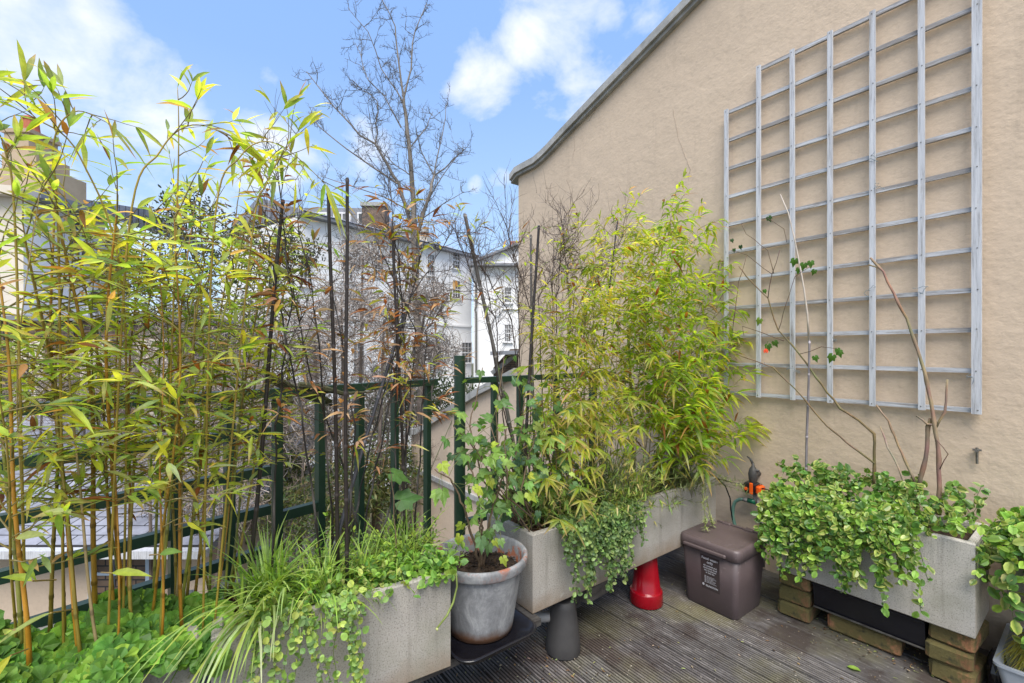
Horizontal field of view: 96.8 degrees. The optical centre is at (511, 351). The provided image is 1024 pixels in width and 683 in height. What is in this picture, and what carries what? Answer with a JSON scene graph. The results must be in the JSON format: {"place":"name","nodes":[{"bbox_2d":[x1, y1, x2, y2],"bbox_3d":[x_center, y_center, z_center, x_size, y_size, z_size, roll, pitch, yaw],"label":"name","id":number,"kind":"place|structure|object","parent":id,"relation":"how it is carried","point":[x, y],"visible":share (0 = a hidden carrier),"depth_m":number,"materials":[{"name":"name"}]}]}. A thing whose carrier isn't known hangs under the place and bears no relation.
{"place":"outdoors","nodes":[
{"label":"outdoors","id":0,"kind":"place"},
{"bbox_2d":[52,281,375,464],"bbox_3d":[-5.596,1.839,8.710,4.435,5.826,4.876,0,0,33],"label":"bare shrub","id":1,"kind":"object","parent":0,"point":[188,345],"visible":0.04,"depth_m":7.12,"materials":[{"name":"brown plant"}]},
{"bbox_2d":[141,283,452,562],"bbox_3d":[-2.527,1.364,6.337,3.635,4.596,2.390,0,0,0],"label":"bare shrub","id":2,"kind":"object","parent":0,"point":[313,428],"visible":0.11,"depth_m":5.83,"materials":[{"name":"brown plant"}]},
{"bbox_2d":[0,0,681,362],"label":"sky","id":3,"kind":"structure","parent":0,"point":[517,71],"materials":[{"name":"blue"}]},
{"bbox_2d":[334,364,473,547],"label":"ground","id":4,"kind":"structure","parent":0,"point":[472,369],"depth_m":22.35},
{"bbox_2d":[2,334,147,448],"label":"bramble thicket","id":5,"kind":"object","parent":4,"relation":"on","point":[39,400],"visible":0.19,"depth_m":6.99,"materials":[{"name":"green plant"}]},
{"bbox_2d":[0,115,215,314],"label":"cream house","id":6,"kind":"structure","parent":4,"relation":"on","point":[75,188],"depth_m":11.08,"materials":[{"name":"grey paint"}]},
{"bbox_2d":[65,216,95,258],"bbox_3d":[-11.203,-2.901,11.848,0.140,1.030,0.960,0,0,0],"label":"window","id":7,"kind":"structure","parent":6,"relation":"in","point":[66,235],"depth_m":11.76,"materials":[{"name":"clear glass"}]},
{"bbox_2d":[1,315,261,418],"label":"brick outbuilding","id":8,"kind":"structure","parent":4,"relation":"on","point":[33,332],"depth_m":9.20,"materials":[{"name":"beige paint"}]},
{"bbox_2d":[65,286,253,434],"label":"bramble thicket","id":9,"kind":"object","parent":4,"relation":"on","point":[156,360],"visible":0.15,"depth_m":7.10,"materials":[{"name":"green plant"}]},
{"bbox_2d":[0,416,341,621],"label":"slate house","id":10,"kind":"structure","parent":4,"relation":"on","point":[38,596],"depth_m":4.95,"materials":[{"name":"grey stone"}]},
{"bbox_2d":[88,559,148,594],"bbox_3d":[-4.220,2.500,4.925,0.700,0.700,0.049,0,0,0],"label":"window","id":11,"kind":"structure","parent":10,"relation":"in","point":[142,565],"depth_m":4.94,"materials":[{"name":"glass"}]},
{"bbox_2d":[58,321,254,510],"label":"bare shrub","id":12,"kind":"object","parent":10,"relation":"on","point":[131,433],"visible":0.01,"depth_m":5.65,"materials":[{"name":"brown plant"}]},
{"bbox_2d":[89,425,283,586],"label":"bramble thicket","id":13,"kind":"object","parent":4,"relation":"on","point":[208,497],"visible":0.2,"depth_m":4.19,"materials":[{"name":"brown plant"}]},
{"bbox_2d":[92,181,327,359],"bbox_3d":[-8.664,1.477,13.553,6.274,13.295,4.328,0,0,-37],"label":"evergreen tree","id":14,"kind":"object","parent":4,"relation":"on","point":[161,219],"visible":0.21,"depth_m":13.47,"materials":[{"name":"green plant"}]},
{"bbox_2d":[162,283,353,574],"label":"bramble thicket","id":15,"kind":"object","parent":4,"relation":"on","point":[286,426],"visible":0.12,"depth_m":5.63,"materials":[{"name":"brown plant"}]},
{"bbox_2d":[212,446,340,568],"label":"garden bush","id":16,"kind":"object","parent":4,"relation":"on","point":[292,498],"visible":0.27,"depth_m":5.44,"materials":[{"name":"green plant"}]},
{"bbox_2d":[236,393,415,541],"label":"garden bush","id":17,"kind":"object","parent":4,"relation":"on","point":[349,429],"visible":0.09,"depth_m":6.85,"materials":[{"name":"brown plant"}]},
{"bbox_2d":[222,208,433,242],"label":"mansard house","id":18,"kind":"structure","parent":4,"relation":"on","point":[341,213],"depth_m":34.25,"materials":[{"name":"beige paint"}]},
{"bbox_2d":[220,198,478,503],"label":"white house","id":19,"kind":"structure","parent":4,"relation":"on","point":[461,324],"depth_m":25.74,"materials":[{"name":"paint"}]},
{"bbox_2d":[360,202,390,230],"bbox_3d":[-9.479,-1.925,30.601,2.320,15.850,1.400,0,0,0],"label":"chimney stack","id":20,"kind":"object","parent":19,"relation":"on","point":[372,212],"visible":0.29,"depth_m":30.00,"materials":[{"name":"brick"}]},
{"bbox_2d":[283,432,422,554],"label":"garden bush","id":21,"kind":"object","parent":4,"relation":"on","point":[383,491],"visible":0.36,"depth_m":4.91,"materials":[{"name":"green plant"}]},
{"bbox_2d":[293,286,441,552],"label":"bramble thicket","id":22,"kind":"object","parent":4,"relation":"on","point":[365,379],"visible":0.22,"depth_m":6.99,"materials":[{"name":"brown plant"}]},
{"bbox_2d":[268,217,476,542],"bbox_3d":[-1.603,3.225,5.552,2.264,9.765,1.865,0,0,7],"label":"twiggy shrub","id":23,"kind":"object","parent":4,"relation":"on","point":[361,314],"visible":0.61,"depth_m":5.41,"materials":[{"name":"brown plant"}]},
{"bbox_2d":[292,0,477,425],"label":"bare tree","id":24,"kind":"object","parent":4,"relation":"on","point":[408,145],"visible":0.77,"depth_m":7.92,"materials":[{"name":"brown plant"}]},
{"bbox_2d":[350,360,482,443],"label":"garden bush","id":25,"kind":"object","parent":4,"relation":"on","point":[437,393],"visible":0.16,"depth_m":8.94,"materials":[{"name":"brown plant"}]},
{"bbox_2d":[409,368,517,545],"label":"side wall","id":26,"kind":"structure","parent":4,"relation":"on","point":[445,520],"depth_m":4.81,"materials":[{"name":"paint"}]},
{"bbox_2d":[244,343,470,561],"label":"bare shrub","id":27,"kind":"object","parent":26,"relation":"on","point":[382,461],"visible":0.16,"depth_m":4.82,"materials":[{"name":"brown plant"}]},
{"bbox_2d":[509,0,1023,650],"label":"house wall","id":28,"kind":"structure","parent":4,"relation":"on","point":[649,114],"depth_m":2.10,"materials":[{"name":"paint"}]},
{"bbox_2d":[465,372,615,525],"bbox_3d":[0.291,0.517,2.770,1.354,0.765,0.040,0,0,-37],"label":"green railing","id":29,"kind":"object","parent":28,"relation":"attached to","point":[492,380],"visible":0.17,"depth_m":2.49,"materials":[{"name":"metal"}]},
{"bbox_2d":[731,456,764,524],"bbox_3d":[1.205,0.811,2.317,0.097,0.563,0.158,0,0,-37],"label":"garden tap","id":30,"kind":"object","parent":28,"relation":"attached to","point":[753,485],"visible":0.88,"depth_m":2.28,"materials":[{"name":"orange plastic"}]},
{"bbox_2d":[724,0,981,414],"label":"wooden trellis","id":31,"kind":"object","parent":28,"relation":"attached to","point":[975,208],"visible":0.96,"depth_m":1.92,"materials":[{"name":"grey wood"}]},
{"bbox_2d":[1007,555,1023,603],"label":"stone trough","id":32,"kind":"object","parent":28,"relation":"attached to","point":[1020,585],"depth_m":1.43,"materials":[{"name":"stone"}]},
{"bbox_2d":[969,505,1023,649],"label":"variegated vine","id":33,"kind":"object","parent":32,"relation":"in","point":[1006,531],"visible":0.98,"depth_m":1.42,"materials":[{"name":"green plant"}]},
{"bbox_2d":[468,243,518,388],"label":"white wing","id":34,"kind":"structure","parent":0,"point":[483,359],"depth_m":29.00,"materials":[{"name":"paint"}]},
{"bbox_2d":[490,349,518,375],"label":"shed gable","id":35,"kind":"structure","parent":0,"point":[510,363],"depth_m":16.00,"materials":[{"name":"brick"}]},
{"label":"terrace slab","id":36,"kind":"structure","parent":0,"visible":0},
{"bbox_2d":[200,546,989,682],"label":"deck floor","id":37,"kind":"structure","parent":36,"relation":"on","point":[682,618],"depth_m":1.67,"materials":[{"name":"wood"}]},
{"bbox_2d":[0,379,437,627],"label":"green railing","id":38,"kind":"object","parent":37,"relation":"on","point":[147,539],"visible":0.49,"depth_m":1.63,"materials":[{"name":"metal"}]},
{"bbox_2d":[264,374,373,409],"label":"mossy branch","id":39,"kind":"object","parent":38,"relation":"attached to","point":[328,390],"visible":0.52,"depth_m":1.72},
{"bbox_2d":[454,356,464,537],"bbox_3d":[-0.265,0.570,2.310,0.056,1.100,0.057,0,0,-37],"label":"green post","id":40,"kind":"object","parent":37,"relation":"on","point":[459,402],"visible":0.46,"depth_m":2.29,"materials":[{"name":"metal"}]},
{"bbox_2d":[546,596,580,660],"bbox_3d":[0.189,1.003,1.678,0.127,0.192,0.127,0,0,-37],"label":"upturned pot","id":41,"kind":"object","parent":37,"relation":"on","point":[563,640],"visible":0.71,"depth_m":1.63,"materials":[{"name":"plastic"}]},
{"bbox_2d":[548,595,579,608],"bbox_3d":[0.224,1.006,1.953,0.120,0.190,0.080,0,0,-37],"label":"timber block","id":42,"kind":"object","parent":37,"relation":"on","point":[577,597],"depth_m":1.95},
{"bbox_2d":[199,602,540,682],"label":"ledge board","id":43,"kind":"object","parent":42,"relation":"on","point":[535,618],"visible":0.13,"depth_m":1.30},
{"bbox_2d":[39,589,198,682],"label":"stone trough","id":44,"kind":"object","parent":43,"relation":"on","point":[182,676],"visible":0.01,"depth_m":0.94,"materials":[{"name":"stone"}]},
{"bbox_2d":[0,106,157,666],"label":"golden bamboo","id":45,"kind":"object","parent":44,"relation":"in","point":[9,480],"visible":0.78,"depth_m":0.87,"materials":[{"name":"green plant"}]},
{"bbox_2d":[0,110,223,651],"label":"golden bamboo","id":46,"kind":"object","parent":44,"relation":"in","point":[109,396],"visible":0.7,"depth_m":0.93,"materials":[{"name":"green plant"}]},
{"bbox_2d":[0,586,236,682],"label":"scalloped plant","id":47,"kind":"object","parent":44,"relation":"in","point":[109,655],"visible":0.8,"depth_m":0.91,"materials":[{"name":"green plant"}]},
{"bbox_2d":[0,495,204,673],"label":"fallen bamboo leaves","id":48,"kind":"object","parent":47,"relation":"on","point":[121,572],"visible":0.98,"depth_m":0.80,"materials":[{"name":"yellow plant"}]},
{"bbox_2d":[19,136,327,635],"bbox_3d":[-0.715,0.063,1.050,0.624,1.157,0.636,0,0,-37],"label":"golden bamboo","id":49,"kind":"object","parent":44,"relation":"in","point":[199,452],"visible":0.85,"depth_m":1.00,"materials":[{"name":"green plant"}]},
{"bbox_2d":[25,144,344,600],"bbox_3d":[-0.773,0.044,1.176,0.680,1.195,0.418,0,0,-37],"label":"golden bamboo","id":50,"kind":"object","parent":44,"relation":"in","point":[166,196],"visible":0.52,"depth_m":1.17,"materials":[{"name":"green plant"}]},
{"bbox_2d":[0,40,372,653],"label":"golden bamboo","id":51,"kind":"object","parent":44,"relation":"in","point":[45,112],"visible":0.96,"depth_m":0.96,"materials":[{"name":"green plant"}]},
{"bbox_2d":[211,547,450,682],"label":"stone trough","id":52,"kind":"object","parent":43,"relation":"on","point":[406,642],"visible":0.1,"depth_m":1.17,"materials":[{"name":"grey stone"}]},
{"bbox_2d":[117,580,287,682],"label":"grass tussock","id":53,"kind":"object","parent":52,"relation":"in","point":[240,626],"depth_m":0.92,"materials":[{"name":"green plant"}]},
{"bbox_2d":[173,512,330,626],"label":"grass tussock","id":54,"kind":"object","parent":52,"relation":"in","point":[267,568],"depth_m":1.11,"materials":[{"name":"green plant"}]},
{"bbox_2d":[245,199,284,599],"bbox_3d":[-0.628,0.127,1.155,0.095,1.047,0.016,0,0,-35],"label":"bamboo cane","id":55,"kind":"object","parent":52,"relation":"in","point":[262,445],"visible":0.76,"depth_m":1.15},
{"bbox_2d":[227,516,396,638],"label":"grass tussock","id":56,"kind":"object","parent":52,"relation":"in","point":[326,577],"depth_m":1.14,"materials":[{"name":"green plant"}]},
{"bbox_2d":[242,580,388,682],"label":"creeping jenny","id":57,"kind":"object","parent":52,"relation":"in","point":[299,620],"visible":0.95,"depth_m":1.02,"materials":[{"name":"green plant"}]},
{"bbox_2d":[243,539,418,658],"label":"weedy herbs","id":58,"kind":"object","parent":52,"relation":"in","point":[370,577],"visible":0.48,"depth_m":1.15,"materials":[{"name":"green plant"}]},
{"bbox_2d":[326,193,339,572],"bbox_3d":[-0.482,0.110,1.228,0.015,1.080,0.038,0,0,42],"label":"bamboo cane","id":59,"kind":"object","parent":52,"relation":"in","point":[335,395],"visible":0.87,"depth_m":1.23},
{"bbox_2d":[343,177,348,584],"bbox_3d":[-0.430,0.098,1.180,0.015,1.104,0.017,0,0,-15],"label":"bamboo cane","id":60,"kind":"object","parent":52,"relation":"in","point":[345,447],"visible":0.98,"depth_m":1.18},
{"bbox_2d":[250,507,446,597],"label":"box seedlings","id":61,"kind":"object","parent":52,"relation":"in","point":[380,545],"visible":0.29,"depth_m":1.33,"materials":[{"name":"green plant"}]},
{"bbox_2d":[194,89,503,583],"bbox_3d":[-0.407,-0.019,1.385,0.488,1.348,0.896,0,0,32],"label":"black bamboo","id":62,"kind":"object","parent":52,"relation":"in","point":[278,307],"visible":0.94,"depth_m":1.34,"materials":[{"name":"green plant"}]},
{"bbox_2d":[308,519,403,594],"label":"grass tussock","id":63,"kind":"object","parent":52,"relation":"in","point":[365,556],"depth_m":1.26,"materials":[{"name":"green plant"}]},
{"bbox_2d":[327,314,403,564],"bbox_3d":[-0.429,0.259,1.342,0.016,0.767,0.341,0,0,26],"label":"bamboo cane","id":64,"kind":"object","parent":52,"relation":"in","point":[341,522],"visible":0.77,"depth_m":1.34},
{"bbox_2d":[391,225,405,542],"bbox_3d":[-0.351,0.131,1.416,0.056,1.039,0.014,0,0,-42],"label":"bamboo cane","id":65,"kind":"object","parent":52,"relation":"in","point":[399,374],"visible":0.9,"depth_m":1.41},
{"bbox_2d":[342,502,465,585],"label":"grass tussock","id":66,"kind":"object","parent":52,"relation":"in","point":[404,540],"depth_m":1.36,"materials":[{"name":"green plant"}]},
{"bbox_2d":[388,458,423,555],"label":"ivy","id":67,"kind":"object","parent":52,"relation":"in","point":[407,498],"visible":0.87,"depth_m":1.32,"materials":[{"name":"green plant"}]},
{"bbox_2d":[363,539,468,597],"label":"clover clump","id":68,"kind":"object","parent":52,"relation":"in","point":[439,561],"visible":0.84,"depth_m":1.25,"materials":[{"name":"green plant"}]},
{"bbox_2d":[451,608,536,664],"bbox_3d":[-0.116,0.865,1.447,0.286,0.022,0.326,0,0,-37],"label":"pot tray","id":69,"kind":"object","parent":43,"relation":"on","point":[524,627],"visible":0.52,"depth_m":1.35,"materials":[{"name":"black plastic"}]},
{"bbox_2d":[436,534,527,643],"bbox_3d":[-0.100,0.753,1.447,0.300,0.234,0.300,0,0,-37],"label":"grey plant pot","id":70,"kind":"object","parent":69,"relation":"on","point":[483,609],"visible":0.81,"depth_m":1.35,"materials":[{"name":"ceramic"}]},
{"bbox_2d":[430,412,528,567],"bbox_3d":[-0.081,0.451,1.422,0.200,0.502,0.386,0,0,33],"label":"potted abutilon","id":71,"kind":"object","parent":70,"relation":"on","point":[482,539],"visible":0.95,"depth_m":1.39,"materials":[{"name":"green plant"}]},
{"bbox_2d":[487,470,715,613],"bbox_3d":[0.449,0.744,1.973,1.160,0.266,0.270,0,0,-37],"label":"stone trough","id":72,"kind":"object","parent":43,"relation":"on","point":[546,579],"visible":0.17,"depth_m":1.66,"materials":[{"name":"grey stone"}]},
{"bbox_2d":[463,213,516,467],"bbox_3d":[-0.053,0.075,1.743,0.309,1.154,0.020,0,0,-38],"label":"bamboo cane","id":73,"kind":"object","parent":72,"relation":"in","point":[480,287],"visible":0.6,"depth_m":1.71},
{"bbox_2d":[440,355,548,528],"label":"abutilon shrub","id":74,"kind":"object","parent":72,"relation":"in","point":[481,440],"visible":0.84,"depth_m":1.50,"materials":[{"name":"green plant"}]},
{"bbox_2d":[520,225,539,527],"bbox_3d":[0.063,0.098,1.605,0.096,1.104,0.016,0,0,-40],"label":"bamboo cane","id":75,"kind":"object","parent":72,"relation":"in","point":[531,332],"visible":0.75,"depth_m":1.61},
{"bbox_2d":[529,235,534,466],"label":"bamboo cane","id":76,"kind":"object","parent":72,"relation":"in","point":[531,291],"visible":0.3,"depth_m":1.79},
{"bbox_2d":[447,379,618,531],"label":"hibiscus shrub","id":77,"kind":"object","parent":72,"relation":"in","point":[563,467],"visible":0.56,"depth_m":1.56,"materials":[{"name":"green plant"}]},
{"bbox_2d":[425,165,643,511],"bbox_3d":[0.147,-0.059,1.857,1.076,1.405,0.442,0,0,-37],"label":"black bamboo","id":78,"kind":"object","parent":72,"relation":"in","point":[552,278],"visible":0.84,"depth_m":1.75,"materials":[{"name":"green plant"}]},
{"bbox_2d":[487,443,682,533],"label":"plant","id":79,"kind":"object","parent":72,"relation":"in","point":[636,489],"visible":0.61,"depth_m":1.76,"materials":[{"name":"green plant"}]},
{"bbox_2d":[522,372,653,548],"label":"dwarf bamboo","id":80,"kind":"object","parent":72,"relation":"in","point":[599,426],"visible":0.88,"depth_m":1.63,"materials":[{"name":"green plant"}]},
{"bbox_2d":[511,187,687,508],"bbox_3d":[0.394,-0.067,1.938,0.483,1.415,1.108,0,0,39],"label":"green bamboo","id":81,"kind":"object","parent":72,"relation":"in","point":[603,311],"visible":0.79,"depth_m":1.84,"materials":[{"name":"green plant"}]},
{"bbox_2d":[550,498,651,603],"bbox_3d":[0.336,0.722,1.675,0.455,0.313,0.134,0,0,-37],"label":"trailing mat","id":82,"kind":"object","parent":72,"relation":"in","point":[607,536],"visible":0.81,"depth_m":1.62,"materials":[{"name":"green plant"}]},
{"bbox_2d":[554,421,665,510],"bbox_3d":[0.369,0.453,1.824,0.529,0.384,0.474,0,0,-10],"label":"rosemary","id":83,"kind":"object","parent":72,"relation":"in","point":[612,472],"visible":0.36,"depth_m":1.82,"materials":[{"name":"green plant"}]},
{"bbox_2d":[599,168,752,487],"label":"green bamboo","id":84,"kind":"object","parent":72,"relation":"in","point":[682,312],"visible":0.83,"depth_m":2.13,"materials":[{"name":"green plant"}]},
{"bbox_2d":[607,445,748,510],"bbox_3d":[0.738,0.568,2.080,0.635,0.320,0.531,0,0,-37],"label":"santolina","id":85,"kind":"object","parent":72,"relation":"in","point":[686,481],"visible":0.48,"depth_m":2.06,"materials":[{"name":"green plant"}]},
{"bbox_2d":[638,451,748,531],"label":"trailing sprig","id":86,"kind":"object","parent":72,"relation":"in","point":[704,507],"visible":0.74,"depth_m":2.04,"materials":[{"name":"green plant"}]},
{"bbox_2d":[635,312,771,495],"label":"green bamboo","id":87,"kind":"object","parent":72,"relation":"in","point":[688,416],"visible":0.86,"depth_m":2.04,"materials":[{"name":"green plant"}]},
{"bbox_2d":[580,580,612,603],"bbox_3d":[0.327,0.906,1.748,0.165,0.058,0.040,0,0,-42],"label":"timber block","id":88,"kind":"object","parent":37,"relation":"on","point":[598,590],"depth_m":1.71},
{"bbox_2d":[629,558,662,609],"bbox_3d":[0.591,0.995,2.003,0.143,0.208,0.143,0,0,-37],"label":"upturned pot","id":89,"kind":"object","parent":37,"relation":"on","point":[646,591],"visible":0.81,"depth_m":1.96,"materials":[{"name":"plastic"}]},
{"bbox_2d":[456,590,933,682],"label":"leaf litter","id":90,"kind":"object","parent":37,"relation":"on","point":[907,669],"visible":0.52,"depth_m":1.62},
{"bbox_2d":[681,519,766,619],"bbox_3d":[0.930,0.948,2.006,0.292,0.302,0.271,0,0,-37],"label":"food waste bin","id":91,"kind":"object","parent":37,"relation":"on","point":[723,564],"visible":0.99,"depth_m":1.93,"materials":[{"name":"brown plastic"}]},
{"bbox_2d":[778,598,821,622],"bbox_3d":[1.229,1.069,1.931,0.193,0.060,0.119,0,0,-39],"label":"brick","id":92,"kind":"object","parent":37,"relation":"on","point":[800,613],"visible":0.5,"depth_m":1.86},
{"bbox_2d":[779,583,813,606],"bbox_3d":[1.224,1.007,1.931,0.193,0.060,0.116,0,0,-42],"label":"brick","id":93,"kind":"object","parent":92,"relation":"on","point":[796,596],"visible":0.47,"depth_m":1.86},
{"bbox_2d":[779,570,812,591],"bbox_3d":[1.229,0.945,1.933,0.192,0.060,0.118,0,0,-40],"label":"brick","id":94,"kind":"object","parent":93,"relation":"on","point":[805,585],"visible":0.33,"depth_m":1.86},
{"bbox_2d":[776,493,988,638],"bbox_3d":[1.397,0.761,1.757,0.270,0.303,0.590,0,0,-37],"label":"stone trough","id":95,"kind":"object","parent":94,"relation":"on","point":[953,600],"visible":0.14,"depth_m":1.52,"materials":[{"name":"stone"}]},
{"bbox_2d":[728,215,875,484],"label":"climber stem","id":96,"kind":"object","parent":95,"relation":"in","point":[838,351],"visible":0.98,"depth_m":2.04,"materials":[{"name":"brown plant"}]},
{"bbox_2d":[805,340,810,480],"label":"bamboo cane","id":97,"kind":"object","parent":95,"relation":"in","point":[807,422],"visible":0.93,"depth_m":2.02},
{"bbox_2d":[780,194,809,339],"bbox_3d":[1.291,-0.393,2.077,0.011,0.692,0.137,0,0,-26],"label":"bamboo cane","id":98,"kind":"object","parent":97,"relation":"on","point":[808,331],"visible":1,"depth_m":2.05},
{"bbox_2d":[750,465,984,617],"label":"variegated vine","id":99,"kind":"object","parent":95,"relation":"in","point":[857,526],"visible":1,"depth_m":1.65,"materials":[{"name":"green plant"}]},
{"bbox_2d":[775,454,990,520],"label":"variegated vine","id":100,"kind":"object","parent":95,"relation":"in","point":[823,475],"visible":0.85,"depth_m":1.77,"materials":[{"name":"green plant"}]},
{"bbox_2d":[876,405,931,487],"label":"climber stem","id":101,"kind":"object","parent":95,"relation":"in","point":[925,457],"visible":0.9,"depth_m":1.72,"materials":[{"name":"brown plant"}]},
{"bbox_2d":[868,257,948,515],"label":"climber stem","id":102,"kind":"object","parent":95,"relation":"in","point":[939,462],"visible":0.98,"depth_m":1.68,"materials":[{"name":"brown plant"}]},
{"bbox_2d":[828,613,905,655],"bbox_3d":[1.357,1.067,1.744,0.104,0.064,0.229,0,0,-40],"label":"brick","id":103,"kind":"object","parent":37,"relation":"on","point":[873,638],"visible":0.64,"depth_m":1.70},
{"bbox_2d":[812,582,928,649],"bbox_3d":[1.387,0.971,1.749,0.225,0.104,0.337,0,0,-37],"label":"black tray","id":104,"kind":"object","parent":103,"relation":"on","point":[907,629],"visible":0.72,"depth_m":1.68,"materials":[{"name":"plastic"}]},
{"bbox_2d":[928,652,986,682],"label":"brick","id":105,"kind":"object","parent":37,"relation":"on","point":[945,672],"visible":0.59,"depth_m":1.51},
{"bbox_2d":[925,635,978,671],"bbox_3d":[1.510,1.007,1.560,0.193,0.060,0.116,0,0,-40],"label":"brick","id":106,"kind":"object","parent":105,"relation":"on","point":[942,652],"visible":0.53,"depth_m":1.50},
{"bbox_2d":[928,619,988,652],"bbox_3d":[1.527,0.945,1.555,0.194,0.060,0.116,0,0,-33],"label":"brick","id":107,"kind":"object","parent":106,"relation":"on","point":[956,640],"visible":0.6,"depth_m":1.50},
{"bbox_2d":[986,647,1007,682],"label":"dark sack","id":108,"kind":"object","parent":37,"relation":"on","point":[993,675],"visible":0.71,"depth_m":1.48,"materials":[{"name":"black plastic"}]},
{"bbox_2d":[993,623,1023,682],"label":"planter pot","id":109,"kind":"object","parent":37,"relation":"on","point":[1010,674],"visible":0.62,"depth_m":1.45,"materials":[{"name":"grey plastic"}]},
{"bbox_2d":[995,629,1023,671],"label":"plant","id":110,"kind":"object","parent":109,"relation":"in","point":[1019,649],"visible":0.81,"depth_m":1.46,"materials":[{"name":"green plant"}]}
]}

